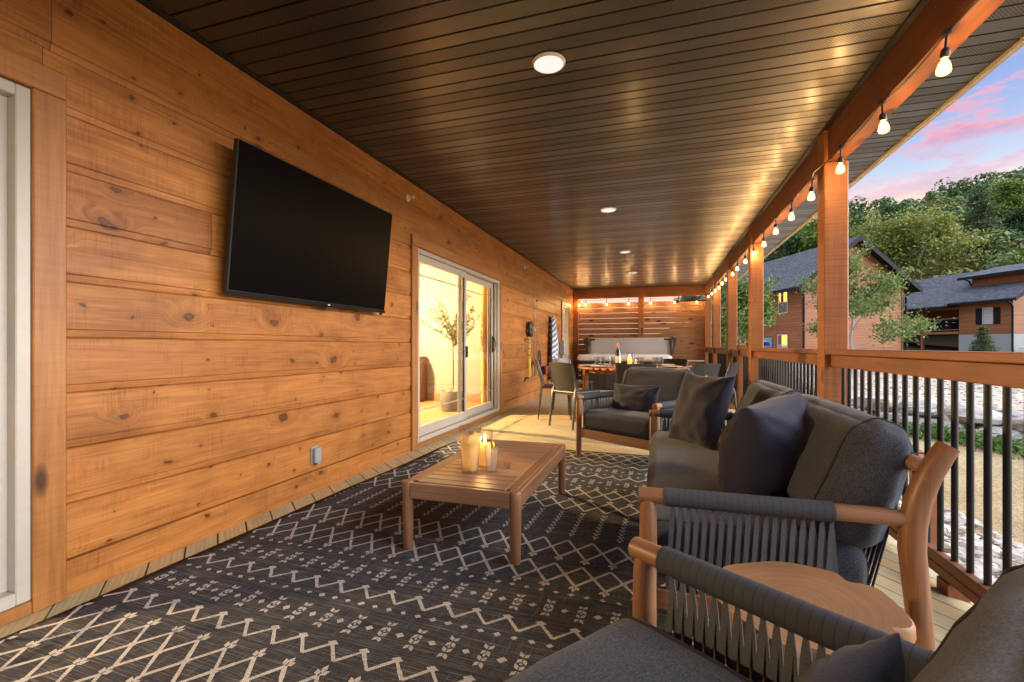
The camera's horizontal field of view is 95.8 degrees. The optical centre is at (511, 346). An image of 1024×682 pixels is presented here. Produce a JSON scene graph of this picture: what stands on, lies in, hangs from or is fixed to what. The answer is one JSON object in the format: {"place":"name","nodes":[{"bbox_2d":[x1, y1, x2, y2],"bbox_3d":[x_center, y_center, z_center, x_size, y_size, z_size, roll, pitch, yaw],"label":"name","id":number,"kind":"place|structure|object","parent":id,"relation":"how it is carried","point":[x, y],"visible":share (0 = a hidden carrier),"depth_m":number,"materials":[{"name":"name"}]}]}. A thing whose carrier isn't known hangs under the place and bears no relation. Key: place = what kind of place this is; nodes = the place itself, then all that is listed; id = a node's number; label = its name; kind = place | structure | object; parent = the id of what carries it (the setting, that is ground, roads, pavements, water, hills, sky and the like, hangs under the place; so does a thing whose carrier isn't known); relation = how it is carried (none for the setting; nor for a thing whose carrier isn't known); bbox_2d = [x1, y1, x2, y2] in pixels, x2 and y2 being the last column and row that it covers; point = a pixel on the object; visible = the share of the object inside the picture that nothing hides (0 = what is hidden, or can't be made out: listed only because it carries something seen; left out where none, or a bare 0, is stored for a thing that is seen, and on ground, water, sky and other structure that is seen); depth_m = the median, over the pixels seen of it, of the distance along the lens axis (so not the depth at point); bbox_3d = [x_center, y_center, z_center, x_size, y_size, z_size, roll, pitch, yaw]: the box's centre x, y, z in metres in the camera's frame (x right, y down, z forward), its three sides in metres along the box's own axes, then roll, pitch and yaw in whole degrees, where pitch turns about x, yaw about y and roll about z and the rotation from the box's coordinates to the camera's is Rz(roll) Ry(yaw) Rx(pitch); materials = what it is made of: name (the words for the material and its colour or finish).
{"place":"outdoors","nodes":[
{"label":"outdoors","id":0,"kind":"place"},
{"bbox_2d":[146,249,1023,575],"bbox_3d":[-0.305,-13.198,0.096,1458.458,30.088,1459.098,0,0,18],"label":"ground","id":1,"kind":"structure","parent":0,"point":[1016,497],"depth_m":6.78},
{"bbox_2d":[687,267,788,346],"bbox_3d":[11.148,-1.541,22.827,3.992,5.171,4.337,0,0,-2],"label":"young tree","id":2,"kind":"object","parent":1,"relation":"on","point":[742,309],"visible":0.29,"depth_m":22.09,"materials":[{"name":"green plant"}]},
{"bbox_2d":[763,234,802,262],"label":"hillside tree","id":3,"kind":"object","parent":1,"relation":"on","point":[780,251],"visible":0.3,"depth_m":66.38,"materials":[{"name":"green plant"}]},
{"bbox_2d":[672,235,922,349],"bbox_3d":[20.651,-2.880,36.908,11.160,8.600,14.550,0,0,-5],"label":"cabin","id":4,"kind":"object","parent":1,"relation":"on","point":[788,331],"visible":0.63,"depth_m":30.54,"materials":[{"name":"brown wood"}]},
{"bbox_2d":[763,338,771,347],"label":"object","id":5,"kind":"object","parent":4,"relation":"attached to","point":[767,342],"visible":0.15,"depth_m":33.58,"materials":[{"name":"blue glass"}]},
{"bbox_2d":[777,334,787,347],"bbox_3d":[18.728,-0.075,32.011,0.038,1.490,1.040,0,0,-5],"label":"window","id":6,"kind":"structure","parent":4,"relation":"in","point":[782,339],"depth_m":32.03,"materials":[{"name":"yellow glass"}]},
{"bbox_2d":[778,292,787,313],"bbox_3d":[18.732,-3.030,31.971,0.038,1.540,0.960,0,0,-5],"label":"window","id":7,"kind":"structure","parent":4,"relation":"in","point":[783,299],"depth_m":31.93,"materials":[{"name":"yellow glass"}]},
{"bbox_2d":[786,218,855,252],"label":"hillside tree","id":8,"kind":"object","parent":1,"relation":"on","point":[807,232],"visible":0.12,"depth_m":65.18,"materials":[{"name":"green plant"}]},
{"bbox_2d":[675,166,1023,322],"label":"forest","id":9,"kind":"object","parent":1,"relation":"on","point":[956,194],"visible":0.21,"depth_m":79.75,"materials":[{"name":"green plant"}]},
{"bbox_2d":[802,380,936,546],"bbox_3d":[4.121,1.140,5.914,0.140,1.400,4.320,0,0,18],"label":"ramp railing","id":10,"kind":"object","parent":1,"relation":"on","point":[933,523],"visible":0.01,"depth_m":3.84,"materials":[{"name":"brown wood"}]},
{"bbox_2d":[789,236,955,372],"bbox_3d":[13.248,-1.518,17.702,4.436,5.060,4.465,0,0,-13],"label":"young tree","id":11,"kind":"object","parent":1,"relation":"on","point":[860,302],"visible":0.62,"depth_m":16.64,"materials":[{"name":"green plant"}]},
{"bbox_2d":[848,201,936,277],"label":"hillside tree","id":12,"kind":"object","parent":1,"relation":"on","point":[866,231],"visible":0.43,"depth_m":58.11,"materials":[{"name":"green plant"}]},
{"bbox_2d":[802,371,1023,411],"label":"slope gravel","id":13,"kind":"structure","parent":1,"relation":"on","point":[997,408],"depth_m":11.72,"materials":[{"name":"grey gravel"}]},
{"bbox_2d":[806,390,1023,447],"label":"stone wall","id":14,"kind":"structure","parent":1,"relation":"on","point":[1017,422],"depth_m":9.00,"materials":[{"name":"stone"}]},
{"bbox_2d":[866,200,994,279],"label":"hillside tree","id":15,"kind":"object","parent":1,"relation":"on","point":[937,232],"visible":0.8,"depth_m":54.38,"materials":[{"name":"green plant"}]},
{"bbox_2d":[866,412,1023,459],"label":"weeds","id":16,"kind":"object","parent":1,"relation":"on","point":[996,445],"visible":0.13,"depth_m":8.43,"materials":[{"name":"green plant"}]},
{"bbox_2d":[898,483,1023,583],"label":"river stones","id":17,"kind":"object","parent":1,"relation":"on","point":[1017,553],"visible":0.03,"depth_m":4.06,"materials":[{"name":"stone"}]},
{"bbox_2d":[904,263,1023,351],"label":"cabin","id":18,"kind":"object","parent":1,"relation":"on","point":[992,299],"visible":0.54,"depth_m":40.44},
{"bbox_2d":[930,320,958,331],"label":"balcony railing","id":19,"kind":"object","parent":18,"relation":"on","point":[950,325],"visible":0.46,"depth_m":42.33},
{"bbox_2d":[982,307,992,323],"bbox_3d":[39.882,-2.560,38.783,0.038,1.400,0.790,0,0,-5],"label":"window","id":20,"kind":"structure","parent":18,"relation":"in","point":[987,312],"depth_m":38.80,"materials":[{"name":"grey glass"}]},
{"bbox_2d":[943,218,986,269],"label":"hillside tree","id":21,"kind":"object","parent":1,"relation":"on","point":[972,226],"visible":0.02,"depth_m":61.54,"materials":[{"name":"green plant"}]},
{"bbox_2d":[947,189,1017,273],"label":"tree","id":22,"kind":"object","parent":1,"relation":"on","point":[981,208],"visible":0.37,"depth_m":58.30,"materials":[{"name":"green plant"}]},
{"bbox_2d":[967,325,1000,351],"bbox_3d":[35.187,-0.335,34.527,2.048,2.548,2.031,0,0,18],"label":"spruce","id":23,"kind":"object","parent":1,"relation":"on","point":[983,330],"visible":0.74,"depth_m":34.40,"materials":[{"name":"green plant"}]},
{"bbox_2d":[978,175,1023,228],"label":"hillside tree","id":24,"kind":"object","parent":1,"relation":"on","point":[1010,194],"visible":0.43,"depth_m":64.66,"materials":[{"name":"green plant"}]},
{"bbox_2d":[998,203,1023,249],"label":"hillside tree","id":25,"kind":"object","parent":1,"relation":"on","point":[1016,215],"visible":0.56,"depth_m":60.39,"materials":[{"name":"green plant"}]},
{"bbox_2d":[1019,346,1023,351],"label":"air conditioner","id":26,"kind":"object","parent":1,"relation":"on","point":[1021,348],"visible":0.4,"depth_m":36.23,"materials":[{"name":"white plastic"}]},
{"bbox_2d":[661,358,687,366],"bbox_3d":[2.479,0.610,7.341,0.531,0.823,0.460,0,0,-44],"label":"dining chair","id":27,"kind":"object","parent":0,"point":[679,362],"visible":0.09,"depth_m":7.49,"materials":[{"name":"plastic"}]},
{"bbox_2d":[579,46,1023,344],"label":"sky","id":28,"kind":"structure","parent":0,"point":[982,131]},
{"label":"deck joists","id":29,"kind":"structure","parent":0,"visible":0},
{"bbox_2d":[0,384,973,648],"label":"deck","id":30,"kind":"structure","parent":29,"relation":"on","point":[522,422],"depth_m":2.96,"materials":[{"name":"brown wood"}]},
{"bbox_2d":[0,0,572,626],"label":"log house","id":31,"kind":"structure","parent":30,"relation":"on","point":[162,394],"depth_m":2.28,"materials":[{"name":"brown wood"}]},
{"bbox_2d":[0,77,30,612],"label":"sliding door","id":32,"kind":"structure","parent":31,"relation":"in","point":[15,99],"depth_m":1.73,"materials":[{"name":"beige plastic"}]},
{"bbox_2d":[223,138,391,314],"bbox_3d":[-1.305,-0.688,3.201,0.158,0.852,1.500,0,0,18],"label":"television","id":33,"kind":"object","parent":31,"relation":"attached to","point":[295,234],"visible":1,"depth_m":2.93,"materials":[{"name":"black plastic"}]},
{"bbox_2d":[311,445,320,464],"bbox_3d":[-1.360,0.760,3.222,0.046,0.124,0.074,0,0,18],"label":"outlet cover","id":34,"kind":"object","parent":31,"relation":"attached to","point":[315,454],"visible":1,"depth_m":3.20,"materials":[{"name":"white plastic"}]},
{"bbox_2d":[406,194,415,201],"bbox_3d":[-0.965,-1.422,4.421,0.078,0.072,0.072,0,0,18],"label":"sprinkler head","id":35,"kind":"object","parent":31,"relation":"attached to","point":[408,197],"visible":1,"depth_m":4.42},
{"bbox_2d":[420,356,426,401],"bbox_3d":[-2.011,0.580,8.245,0.840,0.800,0.485,0,0,18],"label":"cabinet","id":36,"kind":"object","parent":31,"relation":"on","point":[423,378],"visible":0.05,"depth_m":8.23,"materials":[{"name":"brown wood"}]},
{"bbox_2d":[420,294,480,411],"bbox_3d":[-0.914,0.082,6.989,0.902,1.797,1.055,0,0,18],"label":"olive tree","id":37,"kind":"object","parent":31,"relation":"on","point":[448,395],"visible":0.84,"depth_m":6.97,"materials":[{"name":"green plant"}]},
{"bbox_2d":[418,248,499,442],"bbox_3d":[-0.624,-0.006,5.802,0.136,1.948,2.510,0,0,18],"label":"sliding door","id":38,"kind":"structure","parent":31,"relation":"in","point":[429,430],"depth_m":5.78,"materials":[{"name":"beige plastic"}]},
{"bbox_2d":[481,286,489,403],"bbox_3d":[-0.377,-0.190,7.459,0.115,2.300,0.500,0,0,18],"label":"curtain","id":39,"kind":"object","parent":31,"relation":"hanging from","point":[483,344],"visible":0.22,"depth_m":7.26,"materials":[{"name":"beige fabric"}]},
{"bbox_2d":[527,321,532,336],"bbox_3d":[0.334,-0.316,8.458,0.105,0.292,0.186,0,0,18],"label":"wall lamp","id":40,"kind":"object","parent":31,"relation":"hanging from","point":[530,329],"visible":1,"depth_m":8.40,"materials":[{"name":"black plastic"}]},
{"bbox_2d":[525,339,539,380],"bbox_3d":[0.389,0.246,8.697,0.085,0.768,0.820,0,0,18],"label":"rod rack","id":41,"kind":"object","parent":31,"relation":"attached to","point":[532,376],"visible":0.91,"depth_m":8.58,"materials":[{"name":"brown wood"}]},
{"bbox_2d":[528,337,529,376],"bbox_3d":[0.308,0.199,8.418,0.022,0.717,0.023,0,0,18],"label":"fishing rod","id":42,"kind":"object","parent":41,"relation":"hanging from","point":[529,364],"visible":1,"depth_m":8.41,"materials":[{"name":"plastic"}]},
{"bbox_2d":[530,338,530,376],"bbox_3d":[0.335,0.199,8.504,0.022,0.717,0.023,0,0,18],"label":"fishing rod","id":43,"kind":"object","parent":41,"relation":"hanging from","point":[530,357],"visible":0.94,"depth_m":8.50,"materials":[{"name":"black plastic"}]},
{"bbox_2d":[533,300,534,375],"bbox_3d":[0.459,-0.272,8.709,0.107,1.657,0.098,0,0,-27],"label":"fishing rod","id":44,"kind":"object","parent":41,"relation":"on","point":[533,342],"visible":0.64,"depth_m":8.72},
{"bbox_2d":[541,360,549,375],"bbox_3d":[0.707,0.450,9.649,0.167,0.306,0.564,0,0,18],"label":"black bag","id":45,"kind":"object","parent":31,"relation":"attached to","point":[545,370],"visible":0.86,"depth_m":9.43,"materials":[{"name":"plastic"}]},
{"bbox_2d":[560,340,565,357],"bbox_3d":[1.248,0.225,11.372,0.110,0.735,0.250,0,0,18],"label":"electric box","id":46,"kind":"object","parent":31,"relation":"attached to","point":[562,348],"visible":0.76,"depth_m":11.27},
{"bbox_2d":[563,305,567,358],"bbox_3d":[1.348,-0.309,11.959,0.070,1.453,0.790,0,0,18],"label":"window","id":47,"kind":"structure","parent":31,"relation":"in","point":[565,309],"depth_m":12.17,"materials":[{"name":"beige glass"}]},
{"bbox_2d":[135,0,1023,298],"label":"porch roof","id":48,"kind":"structure","parent":31,"relation":"attached to","point":[681,136],"depth_m":2.96,"materials":[{"name":"brown wood"}]},
{"bbox_2d":[532,52,565,73],"bbox_3d":[0.207,-1.588,2.598,0.188,0.020,0.188,0,0,18],"label":"ceiling light","id":49,"kind":"object","parent":48,"relation":"attached to","point":[548,62],"visible":1,"depth_m":2.58,"materials":[{"name":"white plastic"}]},
{"bbox_2d":[600,207,616,212],"bbox_3d":[1.122,-1.588,5.382,0.188,0.020,0.188,0,0,18],"label":"ceiling light","id":50,"kind":"object","parent":48,"relation":"attached to","point":[608,209],"visible":1,"depth_m":5.35,"materials":[{"name":"white plastic"}]},
{"bbox_2d":[619,250,630,252],"bbox_3d":[1.903,-1.588,7.788,0.188,0.020,0.188,0,0,18],"label":"ceiling light","id":51,"kind":"object","parent":48,"relation":"attached to","point":[625,251],"visible":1,"depth_m":7.72,"materials":[{"name":"white plastic"}]},
{"bbox_2d":[676,300,705,310],"bbox_3d":[4.557,-0.944,11.774,0.722,0.473,0.040,0,0,18],"label":"bracket arm","id":52,"kind":"object","parent":48,"relation":"attached to","point":[677,301],"visible":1,"depth_m":11.80},
{"bbox_2d":[707,0,979,297],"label":"string light","id":53,"kind":"object","parent":48,"relation":"hanging from","point":[944,67],"visible":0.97,"depth_m":2.55,"materials":[{"name":"white glass"}]},
{"bbox_2d":[0,441,726,681],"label":"rug","id":54,"kind":"object","parent":30,"relation":"on","point":[343,585],"visible":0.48,"depth_m":1.86,"materials":[{"name":"black fabric"}]},
{"bbox_2d":[402,439,565,565],"bbox_3d":[-0.090,0.848,2.755,0.621,0.345,1.140,0,0,18],"label":"coffee table","id":55,"kind":"object","parent":54,"relation":"on","point":[516,485],"visible":0.88,"depth_m":2.34,"materials":[{"name":"brown wood"}]},
{"bbox_2d":[459,424,480,474],"bbox_3d":[-0.229,0.550,2.440,0.118,0.250,0.161,0,0,18],"label":"pitcher","id":56,"kind":"object","parent":55,"relation":"on","point":[464,445],"visible":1,"depth_m":2.43,"materials":[{"name":"clear glass"}]},
{"bbox_2d":[477,429,492,468],"bbox_3d":[-0.152,0.573,2.591,0.090,0.205,0.090,0,0,18],"label":"candle holder","id":57,"kind":"object","parent":55,"relation":"on","point":[483,454],"visible":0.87,"depth_m":2.57,"materials":[{"name":"clear glass"}]},
{"bbox_2d":[484,441,498,471],"bbox_3d":[-0.111,0.589,2.478,0.076,0.172,0.084,0,0,18],"label":"drinking glass","id":58,"kind":"object","parent":55,"relation":"on","point":[492,443],"visible":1,"depth_m":2.47,"materials":[{"name":"glass"}]},
{"bbox_2d":[575,366,707,455],"bbox_3d":[1.175,0.612,4.218,0.828,0.821,0.879,0,0,-40],"label":"armchair","id":59,"kind":"object","parent":54,"relation":"on","point":[603,421],"visible":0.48,"depth_m":4.13,"materials":[{"name":"grey fabric"}]},
{"bbox_2d":[611,383,660,412],"bbox_3d":[1.106,0.476,4.163,0.145,0.270,0.500,19,-13,-39],"label":"throw pillow","id":60,"kind":"object","parent":59,"relation":"on","point":[636,398],"visible":0.75,"depth_m":4.09,"materials":[{"name":"black fabric"}]},
{"bbox_2d":[504,537,1023,681],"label":"armchair","id":61,"kind":"object","parent":54,"relation":"on","point":[983,640],"visible":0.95,"depth_m":0.83,"materials":[{"name":"grey fabric"}]},
{"bbox_2d":[795,633,905,681],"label":"throw pillow","id":62,"kind":"object","parent":61,"relation":"on","point":[881,659],"visible":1,"depth_m":0.48,"materials":[{"name":"grey fabric"}]},
{"bbox_2d":[638,379,959,651],"bbox_3d":[1.085,0.617,2.263,0.828,0.811,1.954,0,0,18],"label":"sofa","id":63,"kind":"object","parent":54,"relation":"on","point":[838,512],"visible":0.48,"depth_m":1.38,"materials":[{"name":"grey fabric"}]},
{"bbox_2d":[668,372,735,449],"bbox_3d":[1.112,0.375,2.742,0.175,0.440,0.440,18,-5,-14],"label":"throw pillow","id":64,"kind":"object","parent":63,"relation":"on","point":[702,405],"visible":0.96,"depth_m":2.63,"materials":[{"name":"grey fabric"}]},
{"bbox_2d":[717,393,806,497],"bbox_3d":[1.017,0.420,1.838,0.450,0.430,0.320,-4,12,-37],"label":"throw pillow","id":65,"kind":"object","parent":63,"relation":"on","point":[760,446],"visible":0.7,"depth_m":1.69,"materials":[{"name":"grey fabric"}]},
{"bbox_2d":[710,561,915,681],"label":"side table","id":66,"kind":"object","parent":54,"relation":"on","point":[873,607],"visible":0.45,"depth_m":1.08,"materials":[{"name":"brown wood"}]},
{"bbox_2d":[534,360,571,419],"bbox_3d":[0.584,0.610,6.642,0.531,0.823,0.460,0,0,4],"label":"dining chair","id":67,"kind":"object","parent":30,"relation":"on","point":[541,377],"visible":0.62,"depth_m":6.44,"materials":[{"name":"fabric"}]},
{"bbox_2d":[552,358,592,409],"bbox_3d":[0.951,0.610,7.389,0.460,0.823,0.531,0,0,-42],"label":"dining chair","id":68,"kind":"object","parent":30,"relation":"on","point":[563,360],"visible":0.21,"depth_m":7.46,"materials":[{"name":"plastic"}]},
{"bbox_2d":[548,362,599,430],"bbox_3d":[0.777,0.610,5.893,0.531,0.823,0.460,0,0,-36],"label":"dining chair","id":69,"kind":"object","parent":30,"relation":"on","point":[563,375],"visible":0.98,"depth_m":5.74,"materials":[{"name":"fabric"}]},
{"bbox_2d":[577,336,676,389],"bbox_3d":[2.862,0.385,11.523,2.400,1.270,2.060,0,0,18],"label":"hot tub","id":70,"kind":"object","parent":30,"relation":"on","point":[602,350],"visible":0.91,"depth_m":11.96,"materials":[{"name":"white plastic"}]},
{"bbox_2d":[578,364,689,402],"bbox_3d":[1.698,0.652,6.574,1.509,0.735,1.514,0,0,-27],"label":"dining table","id":71,"kind":"object","parent":30,"relation":"on","point":[611,369],"visible":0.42,"depth_m":6.50,"materials":[{"name":"brown wood"}]},
{"bbox_2d":[592,365,608,367],"bbox_3d":[1.191,0.274,6.231,0.272,0.020,0.272,0,0,18],"label":"dinner plate","id":72,"kind":"object","parent":71,"relation":"on","point":[600,366],"visible":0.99,"depth_m":6.16,"materials":[{"name":"white ceramic"}]},
{"bbox_2d":[615,344,620,365],"bbox_3d":[1.481,0.124,6.453,0.077,0.322,0.077,0,0,18],"label":"wine bottle","id":73,"kind":"object","parent":71,"relation":"on","point":[618,356],"visible":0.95,"depth_m":6.43,"materials":[{"name":"black glass"}]},
{"bbox_2d":[627,355,632,363],"bbox_3d":[1.635,0.188,6.426,0.086,0.195,0.086,0,0,18],"label":"candle holder","id":74,"kind":"object","parent":71,"relation":"on","point":[629,360],"visible":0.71,"depth_m":6.40,"materials":[{"name":"yellow glass"}]},
{"bbox_2d":[662,366,681,367],"bbox_3d":[2.119,0.274,6.147,0.272,0.020,0.272,0,0,18],"label":"dinner plate","id":75,"kind":"object","parent":71,"relation":"on","point":[671,366],"visible":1,"depth_m":6.08,"materials":[{"name":"white ceramic"}]},
{"bbox_2d":[616,364,655,383],"bbox_3d":[1.443,0.610,5.426,0.460,0.823,0.531,0,0,13],"label":"dining chair","id":76,"kind":"object","parent":30,"relation":"on","point":[621,369],"visible":0.08,"depth_m":5.24,"materials":[{"name":"fabric"}]},
{"bbox_2d":[573,297,703,380],"bbox_3d":[3.409,-0.109,12.603,3.486,2.428,0.130,0,0,18],"label":"privacy screen","id":77,"kind":"object","parent":30,"relation":"on","point":[690,346],"visible":0.39,"depth_m":12.53,"materials":[{"name":"brown wood"}]},
{"bbox_2d":[579,297,697,305],"bbox_3d":[3.350,-1.206,12.504,3.112,0.171,0.072,0,0,17],"label":"string light","id":78,"kind":"object","parent":77,"relation":"hanging from","point":[628,301],"visible":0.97,"depth_m":12.54,"materials":[{"name":"glass"}]},
{"bbox_2d":[691,363,720,376],"bbox_3d":[2.164,0.610,5.550,0.460,0.823,0.531,0,0,-24],"label":"dining chair","id":79,"kind":"object","parent":30,"relation":"on","point":[710,369],"visible":0.12,"depth_m":5.32,"materials":[{"name":"plastic"}]},
{"bbox_2d":[704,285,710,363],"bbox_3d":[5.096,-0.232,12.032,0.155,2.705,0.155,0,0,18],"label":"porch post","id":80,"kind":"object","parent":30,"relation":"on","point":[707,322],"visible":0.74,"depth_m":11.96,"materials":[{"name":"brown wood"}]},
{"bbox_2d":[705,347,711,362],"bbox_3d":[4.821,0.571,11.143,0.155,1.099,1.765,0,0,18],"label":"porch railing","id":81,"kind":"object","parent":30,"relation":"on","point":[709,350],"visible":0.24,"depth_m":11.44,"materials":[{"name":"brown wood"}]},
{"bbox_2d":[712,274,720,363],"bbox_3d":[4.536,-0.232,10.258,0.155,2.705,0.155,0,0,18],"label":"porch post","id":82,"kind":"object","parent":30,"relation":"on","point":[716,319],"visible":0.65,"depth_m":10.19,"materials":[{"name":"brown wood"}]},
{"bbox_2d":[713,347,725,376],"bbox_3d":[4.207,0.571,9.198,0.155,1.099,2.125,0,0,18],"label":"porch railing","id":83,"kind":"object","parent":30,"relation":"on","point":[721,355],"visible":0.42,"depth_m":9.34,"materials":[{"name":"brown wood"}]},
{"bbox_2d":[726,256,736,409],"bbox_3d":[3.868,-0.232,8.141,0.155,2.705,0.155,0,0,18],"label":"porch post","id":84,"kind":"object","parent":30,"relation":"on","point":[731,312],"visible":0.65,"depth_m":8.08,"materials":[{"name":"brown wood"}]},
{"bbox_2d":[725,362,739,410],"bbox_3d":[2.581,0.610,5.845,0.531,0.823,0.460,0,0,40],"label":"dining chair","id":85,"kind":"object","parent":30,"relation":"on","point":[732,369],"visible":0.26,"depth_m":5.64,"materials":[{"name":"fabric"}]},
{"bbox_2d":[736,342,746,406],"bbox_3d":[3.570,0.528,7.189,0.130,1.186,0.130,0,0,18],"label":"newel post","id":86,"kind":"object","parent":30,"relation":"on","point":[740,377],"visible":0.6,"depth_m":7.14,"materials":[{"name":"brown wood"}]},
{"bbox_2d":[730,349,736,405],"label":"deck gate","id":87,"kind":"structure","parent":86,"relation":"attached to","point":[733,352],"depth_m":7.65,"materials":[{"name":"brown wood"}]},
{"bbox_2d":[737,348,747,394],"bbox_3d":[3.407,0.571,6.666,0.155,1.099,1.015,0,0,18],"label":"porch railing","id":88,"kind":"object","parent":30,"relation":"on","point":[744,352],"visible":0.33,"depth_m":6.91,"materials":[{"name":"brown wood"}]},
{"bbox_2d":[748,226,762,385],"bbox_3d":[3.235,-0.232,6.138,0.155,2.705,0.155,0,0,18],"label":"porch post","id":89,"kind":"object","parent":30,"relation":"on","point":[755,301],"visible":0.62,"depth_m":6.07,"materials":[{"name":"brown wood"}]},
{"bbox_2d":[751,348,816,395],"bbox_3d":[2.814,0.571,4.787,0.155,1.099,2.735,0,0,18],"label":"porch railing","id":90,"kind":"object","parent":30,"relation":"on","point":[781,366],"visible":0.3,"depth_m":4.52,"materials":[{"name":"brown wood"}]},
{"bbox_2d":[817,130,847,405],"bbox_3d":[2.384,-0.232,3.439,0.155,2.705,0.155,0,0,18],"label":"porch post","id":91,"kind":"object","parent":30,"relation":"on","point":[832,259],"visible":0.67,"depth_m":3.38,"materials":[{"name":"brown wood"}]},
{"bbox_2d":[825,349,1023,603],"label":"porch railing","id":92,"kind":"object","parent":30,"relation":"on","point":[987,370],"visible":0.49,"depth_m":2.02,"materials":[{"name":"brown wood"}]},
{"bbox_3d":[0.863,-0.635,10.172,0.102,0.110,0.060,0,0,18],"label":"wall hook","id":93,"kind":"object","parent":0,"visible":0},
{"bbox_2d":[548,317,557,383],"bbox_3d":[0.920,0.100,10.323,0.167,1.480,0.756,0,0,18],"label":"beach towel","id":94,"kind":"object","parent":93,"relation":"hanging from","point":[553,343],"visible":0.81,"depth_m":10.18,"materials":[{"name":"fabric"}]}
]}

